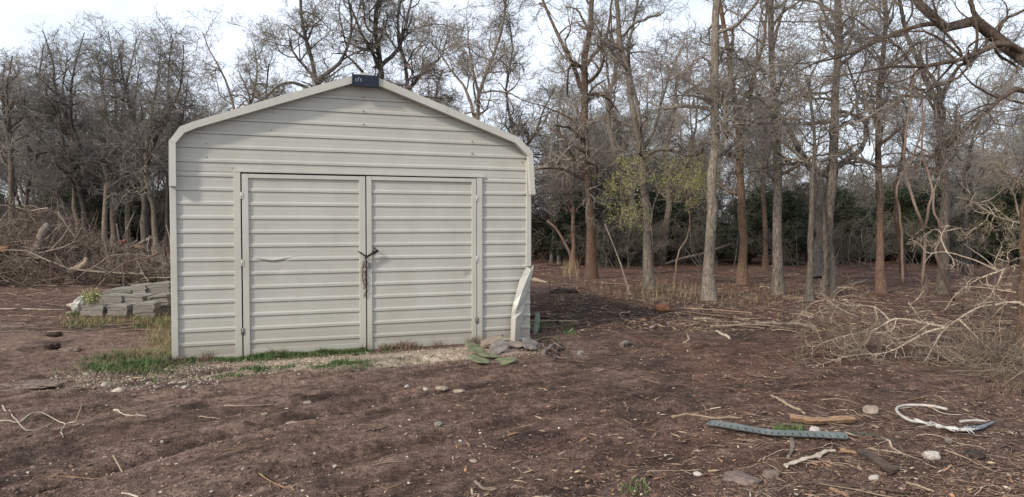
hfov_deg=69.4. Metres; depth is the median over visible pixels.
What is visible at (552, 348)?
uprooted roots
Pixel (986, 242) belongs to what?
bare shrub
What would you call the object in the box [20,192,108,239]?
bare shrub
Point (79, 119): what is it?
woodland tree
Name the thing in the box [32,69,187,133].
woodland tree
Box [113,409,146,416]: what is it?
fallen stick
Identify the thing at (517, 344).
stone slab
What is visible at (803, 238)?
evergreen shrub
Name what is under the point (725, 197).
bare shrub
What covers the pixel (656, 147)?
woodland tree
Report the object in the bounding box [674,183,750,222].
bare shrub
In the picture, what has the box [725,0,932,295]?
bare tree
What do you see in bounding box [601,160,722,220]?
bare shrub
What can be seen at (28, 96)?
woodland tree
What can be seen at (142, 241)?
leaning log
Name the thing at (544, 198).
bare shrub
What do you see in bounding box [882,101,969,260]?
woodland tree
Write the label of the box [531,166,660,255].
bare shrub
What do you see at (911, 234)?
bare shrub
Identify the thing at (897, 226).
slim tree
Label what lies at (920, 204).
evergreen shrub
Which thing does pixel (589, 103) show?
woodland tree
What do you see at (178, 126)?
woodland tree
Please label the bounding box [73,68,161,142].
woodland tree
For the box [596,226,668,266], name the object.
bare shrub
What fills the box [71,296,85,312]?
plastic bag
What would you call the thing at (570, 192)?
slim tree
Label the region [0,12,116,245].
bare tree
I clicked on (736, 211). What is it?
evergreen shrub
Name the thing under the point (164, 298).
weathered block
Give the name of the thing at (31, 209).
bare shrub
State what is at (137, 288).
weathered block
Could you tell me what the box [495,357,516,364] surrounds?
cactus pad
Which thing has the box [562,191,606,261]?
evergreen shrub
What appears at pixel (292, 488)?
fallen stick
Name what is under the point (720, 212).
bare shrub
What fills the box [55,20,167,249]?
bare tree
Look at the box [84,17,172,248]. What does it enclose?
bare tree
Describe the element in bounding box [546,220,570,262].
hanging vine
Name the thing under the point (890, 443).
pale root
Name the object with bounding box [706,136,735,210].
woodland tree
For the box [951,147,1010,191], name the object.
woodland tree
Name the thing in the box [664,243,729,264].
fallen branch
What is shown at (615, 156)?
slim tree
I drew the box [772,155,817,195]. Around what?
woodland tree
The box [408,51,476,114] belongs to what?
bare tree
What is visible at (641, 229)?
bare shrub
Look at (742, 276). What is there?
bare tree
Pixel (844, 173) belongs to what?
woodland tree
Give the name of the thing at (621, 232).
evergreen shrub
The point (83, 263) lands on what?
crooked log
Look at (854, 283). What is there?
fallen branch
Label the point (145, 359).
grass
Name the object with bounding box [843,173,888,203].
bare shrub
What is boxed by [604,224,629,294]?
fallen stick
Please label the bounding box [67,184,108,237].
evergreen shrub
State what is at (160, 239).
woodland tree
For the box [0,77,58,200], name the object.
woodland tree
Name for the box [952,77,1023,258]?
woodland tree
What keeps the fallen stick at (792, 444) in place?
on the ground at (356, 390)
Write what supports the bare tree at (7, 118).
on the ground at (356, 390)
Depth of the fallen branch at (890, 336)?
9.43 m
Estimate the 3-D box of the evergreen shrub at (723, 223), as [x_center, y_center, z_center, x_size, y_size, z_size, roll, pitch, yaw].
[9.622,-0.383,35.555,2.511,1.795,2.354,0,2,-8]
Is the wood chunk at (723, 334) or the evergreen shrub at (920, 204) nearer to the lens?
the wood chunk at (723, 334)
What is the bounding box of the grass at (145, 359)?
[53,256,1023,495]
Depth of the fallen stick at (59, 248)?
20.79 m
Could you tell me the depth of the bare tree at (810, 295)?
16.40 m
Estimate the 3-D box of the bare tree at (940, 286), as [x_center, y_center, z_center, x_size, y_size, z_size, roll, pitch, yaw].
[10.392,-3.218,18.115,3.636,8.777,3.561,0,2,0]
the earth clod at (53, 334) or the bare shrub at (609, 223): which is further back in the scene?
the bare shrub at (609, 223)
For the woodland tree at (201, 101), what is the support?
on the ground at (356, 390)
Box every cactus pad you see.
[465,341,483,353]
[468,354,489,363]
[478,352,499,357]
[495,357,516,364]
[533,312,539,333]
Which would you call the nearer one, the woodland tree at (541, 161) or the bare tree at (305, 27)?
the bare tree at (305, 27)
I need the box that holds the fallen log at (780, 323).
[754,321,818,329]
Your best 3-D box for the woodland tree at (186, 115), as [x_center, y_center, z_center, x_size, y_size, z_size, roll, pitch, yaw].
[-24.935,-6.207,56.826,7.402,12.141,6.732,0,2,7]
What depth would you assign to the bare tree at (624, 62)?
19.52 m
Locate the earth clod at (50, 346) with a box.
[44,343,60,349]
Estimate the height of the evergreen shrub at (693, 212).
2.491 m
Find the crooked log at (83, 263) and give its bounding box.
[65,257,87,283]
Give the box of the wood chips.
[0,258,1023,496]
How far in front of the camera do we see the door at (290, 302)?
9.74 m
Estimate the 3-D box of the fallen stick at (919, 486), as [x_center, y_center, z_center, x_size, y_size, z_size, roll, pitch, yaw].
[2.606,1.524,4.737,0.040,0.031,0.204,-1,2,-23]
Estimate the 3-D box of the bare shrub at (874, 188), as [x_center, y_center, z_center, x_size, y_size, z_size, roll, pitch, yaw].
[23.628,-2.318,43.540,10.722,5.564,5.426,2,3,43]
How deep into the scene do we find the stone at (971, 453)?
5.32 m
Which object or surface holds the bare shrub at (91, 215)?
on the ground at (356, 390)
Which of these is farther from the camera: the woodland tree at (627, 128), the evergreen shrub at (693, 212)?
the woodland tree at (627, 128)
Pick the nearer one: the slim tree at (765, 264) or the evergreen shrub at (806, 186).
the slim tree at (765, 264)
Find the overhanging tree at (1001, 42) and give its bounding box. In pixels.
[735,0,1023,195]
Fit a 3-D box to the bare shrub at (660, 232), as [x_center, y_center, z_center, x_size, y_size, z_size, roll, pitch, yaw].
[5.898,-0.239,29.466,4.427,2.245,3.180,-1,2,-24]
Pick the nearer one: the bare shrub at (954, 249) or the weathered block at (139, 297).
the weathered block at (139, 297)
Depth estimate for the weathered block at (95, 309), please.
13.25 m
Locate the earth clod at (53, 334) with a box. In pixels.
[45,332,62,336]
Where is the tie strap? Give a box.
[358,247,378,258]
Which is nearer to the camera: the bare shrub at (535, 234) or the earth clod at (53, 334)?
the earth clod at (53, 334)
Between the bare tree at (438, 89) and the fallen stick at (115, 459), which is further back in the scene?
the bare tree at (438, 89)
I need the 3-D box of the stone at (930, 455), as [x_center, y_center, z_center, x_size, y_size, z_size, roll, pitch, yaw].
[3.024,1.497,5.336,0.108,0.067,0.094,0,2,-2]
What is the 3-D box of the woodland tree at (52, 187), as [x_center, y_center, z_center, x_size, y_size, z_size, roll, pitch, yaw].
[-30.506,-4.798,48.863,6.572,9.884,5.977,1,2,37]
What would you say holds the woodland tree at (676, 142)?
on the ground at (356, 390)
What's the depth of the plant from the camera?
32.14 m
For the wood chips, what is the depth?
6.44 m
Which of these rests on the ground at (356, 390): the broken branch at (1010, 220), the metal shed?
the metal shed
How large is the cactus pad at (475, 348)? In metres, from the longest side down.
0.359 x 0.239 x 0.034 m
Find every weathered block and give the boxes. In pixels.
[80,303,112,317]
[99,293,126,303]
[102,286,131,293]
[106,302,137,317]
[123,292,154,302]
[130,283,149,292]
[133,300,161,317]
[145,281,170,293]
[147,293,170,303]
[160,303,170,314]
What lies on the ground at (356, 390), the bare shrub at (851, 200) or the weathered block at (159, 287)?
the bare shrub at (851, 200)
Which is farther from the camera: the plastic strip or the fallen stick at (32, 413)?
the fallen stick at (32, 413)
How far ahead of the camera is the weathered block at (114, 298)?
13.79 m
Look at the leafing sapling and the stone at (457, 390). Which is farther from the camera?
the leafing sapling
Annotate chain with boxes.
[361,259,367,296]
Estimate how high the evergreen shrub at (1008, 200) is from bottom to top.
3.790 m
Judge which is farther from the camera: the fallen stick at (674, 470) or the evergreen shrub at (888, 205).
the evergreen shrub at (888, 205)
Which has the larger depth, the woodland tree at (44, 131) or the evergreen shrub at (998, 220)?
the woodland tree at (44, 131)
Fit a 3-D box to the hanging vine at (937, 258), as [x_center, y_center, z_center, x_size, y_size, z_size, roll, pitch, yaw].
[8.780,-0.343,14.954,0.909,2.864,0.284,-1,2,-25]
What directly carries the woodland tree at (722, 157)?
on the ground at (356, 390)
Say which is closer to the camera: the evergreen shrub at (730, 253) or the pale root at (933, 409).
the pale root at (933, 409)
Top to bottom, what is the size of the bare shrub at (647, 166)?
5.862 m
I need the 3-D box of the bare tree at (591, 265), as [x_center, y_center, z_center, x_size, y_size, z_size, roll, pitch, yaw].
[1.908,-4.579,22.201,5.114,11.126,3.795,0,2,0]
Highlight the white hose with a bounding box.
[895,404,995,433]
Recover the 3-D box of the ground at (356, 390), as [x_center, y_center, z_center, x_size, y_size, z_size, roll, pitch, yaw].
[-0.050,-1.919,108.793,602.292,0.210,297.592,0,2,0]
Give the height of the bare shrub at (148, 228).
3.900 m
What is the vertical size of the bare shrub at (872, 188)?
5.856 m
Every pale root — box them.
[881,437,901,452]
[899,406,972,417]
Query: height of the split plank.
0.070 m
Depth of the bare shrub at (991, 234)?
31.94 m
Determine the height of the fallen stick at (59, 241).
0.854 m
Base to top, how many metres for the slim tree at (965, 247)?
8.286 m
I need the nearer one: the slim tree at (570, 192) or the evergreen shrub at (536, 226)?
the slim tree at (570, 192)
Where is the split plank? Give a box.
[790,414,855,424]
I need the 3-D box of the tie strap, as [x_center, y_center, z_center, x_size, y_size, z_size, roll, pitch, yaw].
[-1.937,0.059,9.976,0.275,0.155,0.069,-1,2,-21]
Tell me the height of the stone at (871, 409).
0.074 m
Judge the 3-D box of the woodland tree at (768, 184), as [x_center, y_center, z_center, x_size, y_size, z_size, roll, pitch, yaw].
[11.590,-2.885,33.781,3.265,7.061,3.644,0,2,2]
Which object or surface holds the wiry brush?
on the ground at (356, 390)
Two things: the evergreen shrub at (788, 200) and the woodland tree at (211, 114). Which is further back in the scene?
the woodland tree at (211, 114)
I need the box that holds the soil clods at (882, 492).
[0,280,1023,496]
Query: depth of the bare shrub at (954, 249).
29.07 m
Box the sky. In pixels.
[0,0,1023,222]
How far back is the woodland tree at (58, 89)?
71.35 m
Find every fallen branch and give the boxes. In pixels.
[530,314,567,326]
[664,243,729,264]
[787,271,1023,367]
[849,279,867,285]
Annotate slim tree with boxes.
[537,112,609,267]
[574,27,671,263]
[588,2,668,265]
[630,43,727,264]
[719,3,811,270]
[849,82,954,272]
[925,38,1023,274]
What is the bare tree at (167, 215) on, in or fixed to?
on the ground at (356, 390)
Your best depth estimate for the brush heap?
21.09 m
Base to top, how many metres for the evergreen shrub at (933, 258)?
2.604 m
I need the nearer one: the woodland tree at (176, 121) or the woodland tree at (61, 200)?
the woodland tree at (61, 200)
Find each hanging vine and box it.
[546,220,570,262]
[673,172,690,285]
[895,106,926,284]
[903,63,932,284]
[932,160,954,300]
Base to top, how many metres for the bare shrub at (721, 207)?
5.636 m
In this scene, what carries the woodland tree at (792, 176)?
on the ground at (356, 390)
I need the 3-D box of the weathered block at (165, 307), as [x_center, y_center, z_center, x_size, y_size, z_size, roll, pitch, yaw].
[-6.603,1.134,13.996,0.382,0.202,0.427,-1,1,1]
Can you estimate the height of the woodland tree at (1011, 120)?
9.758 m
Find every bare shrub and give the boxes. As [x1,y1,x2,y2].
[0,187,41,231]
[0,195,79,235]
[0,199,54,228]
[5,191,48,233]
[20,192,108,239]
[43,204,119,245]
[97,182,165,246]
[97,189,159,239]
[108,206,164,243]
[531,153,701,259]
[531,162,617,254]
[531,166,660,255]
[531,172,600,254]
[531,188,618,257]
[546,147,753,257]
[553,198,675,264]
[557,214,674,267]
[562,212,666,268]
[577,226,623,266]
[581,161,727,259]
[595,163,735,256]
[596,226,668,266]
[598,202,650,264]
[600,175,736,222]
[600,216,678,266]
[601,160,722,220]
[612,214,720,265]
[630,216,724,264]
[636,197,786,268]
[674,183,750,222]
[688,175,751,224]
[723,151,925,254]
[753,221,847,266]
[766,160,931,196]
[772,176,872,254]
[784,177,875,260]
[787,190,875,256]
[798,220,876,267]
[834,209,906,264]
[838,167,987,252]
[839,168,993,258]
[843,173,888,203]
[852,228,917,261]
[860,216,936,267]
[904,209,1016,263]
[917,227,996,268]
[928,210,1001,265]
[951,221,1016,262]
[955,226,1010,263]
[984,225,1018,264]
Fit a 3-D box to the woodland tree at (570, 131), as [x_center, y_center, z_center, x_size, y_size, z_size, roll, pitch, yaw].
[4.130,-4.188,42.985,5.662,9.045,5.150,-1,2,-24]
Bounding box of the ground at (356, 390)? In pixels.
[0,236,1023,496]
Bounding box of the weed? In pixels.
[77,287,105,306]
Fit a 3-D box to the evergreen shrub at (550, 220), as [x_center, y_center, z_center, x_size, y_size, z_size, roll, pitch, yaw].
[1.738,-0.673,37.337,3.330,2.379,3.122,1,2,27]
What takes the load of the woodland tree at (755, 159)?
on the ground at (356, 390)
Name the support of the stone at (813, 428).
on the ground at (356, 390)
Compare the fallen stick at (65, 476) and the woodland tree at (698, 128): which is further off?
the woodland tree at (698, 128)
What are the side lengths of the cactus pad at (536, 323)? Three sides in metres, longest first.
0.414 x 0.097 x 0.022 m
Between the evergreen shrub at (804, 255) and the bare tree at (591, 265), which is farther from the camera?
the evergreen shrub at (804, 255)
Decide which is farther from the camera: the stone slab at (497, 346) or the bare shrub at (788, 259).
the bare shrub at (788, 259)
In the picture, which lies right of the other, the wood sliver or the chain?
the wood sliver
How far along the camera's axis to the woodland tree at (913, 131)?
42.01 m
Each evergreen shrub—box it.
[0,191,7,217]
[18,179,68,216]
[51,174,96,236]
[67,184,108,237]
[71,157,156,234]
[77,174,164,245]
[94,199,164,242]
[531,210,547,256]
[531,213,560,257]
[531,218,555,259]
[543,196,613,264]
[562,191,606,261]
[603,196,628,221]
[607,217,633,263]
[623,189,683,255]
[653,200,693,262]
[655,196,683,260]
[669,208,719,262]
[686,221,727,257]
[716,226,768,260]
[718,222,731,257]
[722,197,771,263]
[726,185,807,264]
[747,191,814,256]
[792,203,808,258]
[794,182,848,210]
[804,187,874,260]
[840,205,884,260]
[861,187,917,260]
[875,212,927,261]
[884,176,928,256]
[884,179,968,262]
[905,206,958,263]
[927,209,1017,263]
[932,180,977,227]
[961,191,1017,261]
[978,177,1023,265]
[986,181,1019,261]
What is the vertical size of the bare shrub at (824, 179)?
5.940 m
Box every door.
[239,174,365,355]
[366,176,478,349]
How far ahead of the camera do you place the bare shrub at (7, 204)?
56.44 m
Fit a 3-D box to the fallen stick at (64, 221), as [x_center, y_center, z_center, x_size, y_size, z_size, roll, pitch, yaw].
[-12.864,-0.669,21.388,0.579,0.824,0.068,0,2,0]
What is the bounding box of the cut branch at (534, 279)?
[531,277,547,282]
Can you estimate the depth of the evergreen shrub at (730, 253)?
31.80 m
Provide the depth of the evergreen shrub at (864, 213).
34.10 m
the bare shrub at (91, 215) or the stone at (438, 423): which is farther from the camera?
the bare shrub at (91, 215)
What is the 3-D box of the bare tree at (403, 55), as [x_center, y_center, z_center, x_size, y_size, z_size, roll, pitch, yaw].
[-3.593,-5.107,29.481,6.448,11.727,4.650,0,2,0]
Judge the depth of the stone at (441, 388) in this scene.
7.59 m
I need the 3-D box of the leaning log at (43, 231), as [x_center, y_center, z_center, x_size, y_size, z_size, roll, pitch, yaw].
[-13.513,-0.029,21.081,0.391,1.399,0.774,1,2,33]
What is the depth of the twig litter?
8.49 m
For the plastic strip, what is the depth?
5.86 m
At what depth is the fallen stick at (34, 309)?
14.45 m
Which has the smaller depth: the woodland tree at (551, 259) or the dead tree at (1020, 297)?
the dead tree at (1020, 297)
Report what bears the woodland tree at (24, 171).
on the ground at (356, 390)
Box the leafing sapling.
[589,141,725,266]
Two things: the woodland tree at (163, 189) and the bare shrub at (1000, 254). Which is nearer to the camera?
the bare shrub at (1000, 254)
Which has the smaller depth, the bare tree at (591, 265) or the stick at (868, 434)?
the stick at (868, 434)
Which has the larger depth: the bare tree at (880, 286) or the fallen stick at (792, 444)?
the bare tree at (880, 286)
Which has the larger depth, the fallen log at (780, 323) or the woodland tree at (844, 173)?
the woodland tree at (844, 173)
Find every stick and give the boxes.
[0,308,66,309]
[0,412,75,423]
[2,405,51,430]
[27,475,101,484]
[38,241,75,253]
[47,224,71,252]
[57,211,76,239]
[112,455,122,472]
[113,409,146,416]
[121,492,138,496]
[122,212,134,238]
[223,404,281,406]
[258,473,294,491]
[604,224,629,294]
[646,469,701,471]
[671,413,742,418]
[786,436,794,457]
[843,431,896,442]
[905,481,934,491]
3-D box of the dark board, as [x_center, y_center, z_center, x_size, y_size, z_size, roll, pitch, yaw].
[2.554,1.481,5.193,0.109,0.053,0.485,0,2,0]
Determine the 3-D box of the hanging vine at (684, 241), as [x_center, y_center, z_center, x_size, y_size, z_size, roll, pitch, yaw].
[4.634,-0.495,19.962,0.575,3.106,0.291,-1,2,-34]
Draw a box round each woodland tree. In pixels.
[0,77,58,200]
[0,106,55,232]
[0,108,93,229]
[0,122,38,196]
[0,132,17,192]
[0,132,42,201]
[1,58,102,182]
[1,76,78,206]
[4,84,39,204]
[4,87,84,229]
[21,96,112,230]
[24,57,118,153]
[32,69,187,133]
[44,90,102,212]
[49,70,135,180]
[62,97,120,209]
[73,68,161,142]
[126,96,218,199]
[131,126,167,245]
[135,92,168,246]
[145,105,211,167]
[146,77,252,160]
[149,90,226,183]
[151,118,183,168]
[155,98,241,155]
[165,66,238,116]
[482,110,505,129]
[503,55,652,262]
[517,106,617,263]
[528,133,560,202]
[531,84,659,191]
[531,115,617,207]
[538,99,613,185]
[548,54,625,136]
[550,103,627,207]
[562,69,667,160]
[588,86,647,194]
[588,103,667,188]
[614,111,697,191]
[644,96,708,258]
[650,119,721,179]
[654,34,769,191]
[659,138,706,201]
[679,93,770,199]
[686,105,733,221]
[703,125,800,191]
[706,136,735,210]
[720,108,772,191]
[721,110,803,202]
[724,120,801,201]
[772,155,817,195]
[782,154,821,192]
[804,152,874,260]
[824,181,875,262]
[838,165,861,194]
[846,142,957,188]
[871,101,985,188]
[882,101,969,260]
[899,56,1023,180]
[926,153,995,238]
[927,117,993,191]
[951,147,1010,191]
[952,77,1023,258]
[955,112,1023,190]
[983,79,1023,178]
[983,136,1023,180]
[992,85,1023,169]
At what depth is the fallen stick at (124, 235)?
23.97 m
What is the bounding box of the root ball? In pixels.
[654,304,669,311]
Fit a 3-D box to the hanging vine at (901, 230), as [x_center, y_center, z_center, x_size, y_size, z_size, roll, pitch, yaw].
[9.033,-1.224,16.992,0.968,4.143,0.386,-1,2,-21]
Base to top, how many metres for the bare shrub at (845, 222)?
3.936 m
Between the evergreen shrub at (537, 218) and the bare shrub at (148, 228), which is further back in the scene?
the bare shrub at (148, 228)
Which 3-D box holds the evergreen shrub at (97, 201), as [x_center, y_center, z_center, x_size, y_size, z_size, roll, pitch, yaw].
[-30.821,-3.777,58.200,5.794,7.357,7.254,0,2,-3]
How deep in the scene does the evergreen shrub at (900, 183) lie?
37.54 m
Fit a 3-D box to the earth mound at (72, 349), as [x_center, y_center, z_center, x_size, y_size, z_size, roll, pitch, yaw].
[-5.895,1.353,9.839,0.298,0.062,0.321,0,2,0]
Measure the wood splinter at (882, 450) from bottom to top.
0.047 m
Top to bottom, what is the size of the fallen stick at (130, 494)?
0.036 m
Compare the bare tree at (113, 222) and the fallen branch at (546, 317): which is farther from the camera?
the bare tree at (113, 222)
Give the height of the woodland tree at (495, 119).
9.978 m
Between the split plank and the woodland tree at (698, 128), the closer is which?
the split plank
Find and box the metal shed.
[168,72,534,359]
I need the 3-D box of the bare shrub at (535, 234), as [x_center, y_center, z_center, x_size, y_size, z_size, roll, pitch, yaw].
[3.930,-1.892,34.748,9.965,5.171,5.043,0,2,4]
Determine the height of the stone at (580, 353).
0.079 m
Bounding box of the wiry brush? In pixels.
[897,293,1023,385]
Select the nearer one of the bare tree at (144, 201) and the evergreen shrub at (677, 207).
the evergreen shrub at (677, 207)
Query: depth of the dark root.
4.80 m
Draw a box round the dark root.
[799,481,908,493]
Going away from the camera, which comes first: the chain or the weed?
the chain
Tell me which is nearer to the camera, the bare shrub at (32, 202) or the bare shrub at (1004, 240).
the bare shrub at (1004, 240)
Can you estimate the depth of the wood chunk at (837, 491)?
4.69 m
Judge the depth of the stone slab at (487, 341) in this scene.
10.06 m
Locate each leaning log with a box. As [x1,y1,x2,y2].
[23,223,49,271]
[114,236,152,252]
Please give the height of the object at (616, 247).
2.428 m
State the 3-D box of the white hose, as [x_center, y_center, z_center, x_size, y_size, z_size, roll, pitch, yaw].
[3.719,1.460,6.405,0.704,0.085,0.937,0,2,0]
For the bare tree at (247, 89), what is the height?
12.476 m
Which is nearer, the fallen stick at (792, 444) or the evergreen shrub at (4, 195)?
the fallen stick at (792, 444)
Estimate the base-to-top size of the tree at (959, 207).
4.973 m
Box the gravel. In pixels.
[2,304,1016,496]
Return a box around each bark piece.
[473,480,498,490]
[783,449,835,467]
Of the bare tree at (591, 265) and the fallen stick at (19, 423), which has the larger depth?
the bare tree at (591, 265)
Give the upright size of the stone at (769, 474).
0.069 m
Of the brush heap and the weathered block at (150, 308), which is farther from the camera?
the brush heap
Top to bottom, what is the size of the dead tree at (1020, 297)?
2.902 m
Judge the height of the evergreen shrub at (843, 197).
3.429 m
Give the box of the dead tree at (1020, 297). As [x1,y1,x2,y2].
[975,139,1023,353]
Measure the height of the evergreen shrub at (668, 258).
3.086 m
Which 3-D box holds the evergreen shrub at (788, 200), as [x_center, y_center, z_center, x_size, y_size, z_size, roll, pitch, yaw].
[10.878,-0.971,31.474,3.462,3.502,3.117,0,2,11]
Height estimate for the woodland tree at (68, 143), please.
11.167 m
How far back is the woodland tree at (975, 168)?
46.59 m
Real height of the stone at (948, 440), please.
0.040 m
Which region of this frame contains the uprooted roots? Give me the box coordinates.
[532,323,586,361]
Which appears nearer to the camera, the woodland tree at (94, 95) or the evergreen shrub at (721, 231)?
the evergreen shrub at (721, 231)
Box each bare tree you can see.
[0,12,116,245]
[0,20,85,239]
[0,44,69,244]
[23,24,104,245]
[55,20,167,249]
[64,8,178,248]
[74,25,229,252]
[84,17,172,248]
[102,19,197,253]
[133,3,220,247]
[167,4,303,122]
[225,0,403,105]
[230,33,296,105]
[289,0,468,93]
[366,0,496,105]
[392,0,548,131]
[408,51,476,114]
[470,0,566,200]
[507,0,644,278]
[548,0,726,289]
[629,0,797,300]
[671,0,818,284]
[687,0,865,294]
[716,46,921,277]
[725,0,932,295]
[764,3,888,300]
[805,0,939,293]
[854,0,1023,293]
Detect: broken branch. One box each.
[905,224,1023,318]
[951,162,1023,253]
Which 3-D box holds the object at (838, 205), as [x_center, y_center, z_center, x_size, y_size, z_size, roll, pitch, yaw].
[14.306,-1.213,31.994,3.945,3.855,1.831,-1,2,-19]
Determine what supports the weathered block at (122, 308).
on the ground at (356, 390)
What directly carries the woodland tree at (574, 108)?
on the ground at (356, 390)
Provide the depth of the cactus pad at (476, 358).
8.89 m
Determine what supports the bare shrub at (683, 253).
on the ground at (356, 390)
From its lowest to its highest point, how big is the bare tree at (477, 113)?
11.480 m
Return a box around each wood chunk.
[619,340,632,346]
[715,330,730,338]
[829,487,849,496]
[839,447,857,454]
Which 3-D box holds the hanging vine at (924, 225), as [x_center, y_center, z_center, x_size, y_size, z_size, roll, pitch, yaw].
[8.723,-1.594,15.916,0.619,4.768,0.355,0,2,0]
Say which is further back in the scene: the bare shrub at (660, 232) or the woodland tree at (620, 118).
the woodland tree at (620, 118)
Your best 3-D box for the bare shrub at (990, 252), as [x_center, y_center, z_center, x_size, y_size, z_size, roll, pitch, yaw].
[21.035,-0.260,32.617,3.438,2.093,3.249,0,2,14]
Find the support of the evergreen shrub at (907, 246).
on the ground at (356, 390)
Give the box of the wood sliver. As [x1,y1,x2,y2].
[693,317,715,320]
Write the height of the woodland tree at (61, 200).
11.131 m
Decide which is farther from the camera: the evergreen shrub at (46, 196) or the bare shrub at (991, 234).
the evergreen shrub at (46, 196)
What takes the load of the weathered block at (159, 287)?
on the weathered block
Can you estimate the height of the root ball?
0.151 m
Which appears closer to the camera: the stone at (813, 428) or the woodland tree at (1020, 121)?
the stone at (813, 428)
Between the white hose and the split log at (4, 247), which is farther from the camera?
the split log at (4, 247)
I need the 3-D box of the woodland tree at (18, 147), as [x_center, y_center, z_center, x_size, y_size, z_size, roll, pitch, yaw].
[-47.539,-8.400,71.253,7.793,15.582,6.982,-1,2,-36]
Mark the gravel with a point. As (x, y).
(107, 384)
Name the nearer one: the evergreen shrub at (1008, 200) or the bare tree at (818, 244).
the bare tree at (818, 244)
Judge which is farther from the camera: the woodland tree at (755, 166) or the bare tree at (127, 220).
the woodland tree at (755, 166)
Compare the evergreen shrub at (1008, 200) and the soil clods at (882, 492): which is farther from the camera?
the evergreen shrub at (1008, 200)
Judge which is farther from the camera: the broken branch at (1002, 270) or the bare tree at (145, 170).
the bare tree at (145, 170)
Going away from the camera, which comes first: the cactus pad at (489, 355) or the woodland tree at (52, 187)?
the cactus pad at (489, 355)
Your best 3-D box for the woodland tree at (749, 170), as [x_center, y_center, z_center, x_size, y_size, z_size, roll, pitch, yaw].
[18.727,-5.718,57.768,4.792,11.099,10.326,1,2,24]
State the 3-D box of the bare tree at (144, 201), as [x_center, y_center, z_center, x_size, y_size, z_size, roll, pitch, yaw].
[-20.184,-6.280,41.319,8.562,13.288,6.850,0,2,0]
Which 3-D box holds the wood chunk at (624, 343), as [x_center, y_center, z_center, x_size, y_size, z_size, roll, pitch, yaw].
[1.581,1.323,10.305,0.105,0.099,0.332,1,2,29]
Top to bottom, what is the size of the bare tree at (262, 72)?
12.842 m
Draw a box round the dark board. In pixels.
[856,448,899,473]
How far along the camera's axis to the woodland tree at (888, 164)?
39.61 m
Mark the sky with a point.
(15, 15)
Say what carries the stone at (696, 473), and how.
on the ground at (356, 390)
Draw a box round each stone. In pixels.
[434,421,442,426]
[435,386,448,390]
[453,389,464,392]
[577,350,584,355]
[693,471,701,475]
[722,470,761,485]
[761,469,779,479]
[809,426,820,430]
[862,405,878,414]
[868,474,878,480]
[922,451,940,460]
[944,437,952,442]
[964,449,985,459]
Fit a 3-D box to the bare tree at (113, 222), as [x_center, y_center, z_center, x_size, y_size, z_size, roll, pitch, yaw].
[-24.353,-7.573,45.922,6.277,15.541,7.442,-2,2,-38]
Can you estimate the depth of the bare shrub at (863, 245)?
29.24 m
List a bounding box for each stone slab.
[480,335,505,346]
[489,339,508,354]
[504,340,522,347]
[522,337,539,350]
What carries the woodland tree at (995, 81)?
on the ground at (356, 390)
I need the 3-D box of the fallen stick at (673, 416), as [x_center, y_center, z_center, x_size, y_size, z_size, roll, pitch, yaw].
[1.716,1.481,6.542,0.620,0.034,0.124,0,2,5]
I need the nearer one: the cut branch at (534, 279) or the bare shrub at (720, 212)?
the cut branch at (534, 279)
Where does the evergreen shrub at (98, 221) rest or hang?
on the ground at (356, 390)
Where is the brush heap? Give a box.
[0,179,170,287]
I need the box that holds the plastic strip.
[706,420,847,438]
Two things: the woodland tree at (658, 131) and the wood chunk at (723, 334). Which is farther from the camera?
the woodland tree at (658, 131)
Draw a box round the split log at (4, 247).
[0,245,10,248]
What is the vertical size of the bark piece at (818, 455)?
0.039 m
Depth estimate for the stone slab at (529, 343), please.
10.06 m
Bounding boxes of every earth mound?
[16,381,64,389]
[56,347,81,352]
[549,288,577,293]
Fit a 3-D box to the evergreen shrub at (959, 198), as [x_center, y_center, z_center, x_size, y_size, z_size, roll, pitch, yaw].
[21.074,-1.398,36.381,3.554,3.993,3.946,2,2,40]
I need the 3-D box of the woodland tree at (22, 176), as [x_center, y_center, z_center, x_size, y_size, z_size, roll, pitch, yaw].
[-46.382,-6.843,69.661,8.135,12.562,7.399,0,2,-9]
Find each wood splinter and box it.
[769,394,801,410]
[867,447,917,458]
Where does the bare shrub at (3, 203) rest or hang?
on the ground at (356, 390)
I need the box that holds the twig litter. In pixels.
[0,260,1023,496]
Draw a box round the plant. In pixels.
[784,256,802,263]
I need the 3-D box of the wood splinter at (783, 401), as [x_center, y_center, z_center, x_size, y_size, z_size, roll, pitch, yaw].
[2.581,1.456,7.037,0.079,0.055,0.564,0,2,-8]
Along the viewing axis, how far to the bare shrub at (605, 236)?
28.78 m
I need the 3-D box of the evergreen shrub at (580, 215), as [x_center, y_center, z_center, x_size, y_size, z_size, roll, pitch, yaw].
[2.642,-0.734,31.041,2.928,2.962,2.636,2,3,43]
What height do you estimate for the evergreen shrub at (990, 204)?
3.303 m
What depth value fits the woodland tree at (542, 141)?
45.58 m
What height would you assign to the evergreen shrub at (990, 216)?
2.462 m
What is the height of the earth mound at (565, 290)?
0.125 m
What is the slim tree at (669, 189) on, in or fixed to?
on the ground at (356, 390)
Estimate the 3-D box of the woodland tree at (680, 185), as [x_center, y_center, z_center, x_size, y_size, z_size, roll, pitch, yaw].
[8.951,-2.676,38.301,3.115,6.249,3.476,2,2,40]
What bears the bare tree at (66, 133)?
on the ground at (356, 390)
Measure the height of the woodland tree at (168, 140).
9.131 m
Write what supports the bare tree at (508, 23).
on the ground at (356, 390)
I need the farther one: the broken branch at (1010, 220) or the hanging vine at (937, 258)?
the hanging vine at (937, 258)

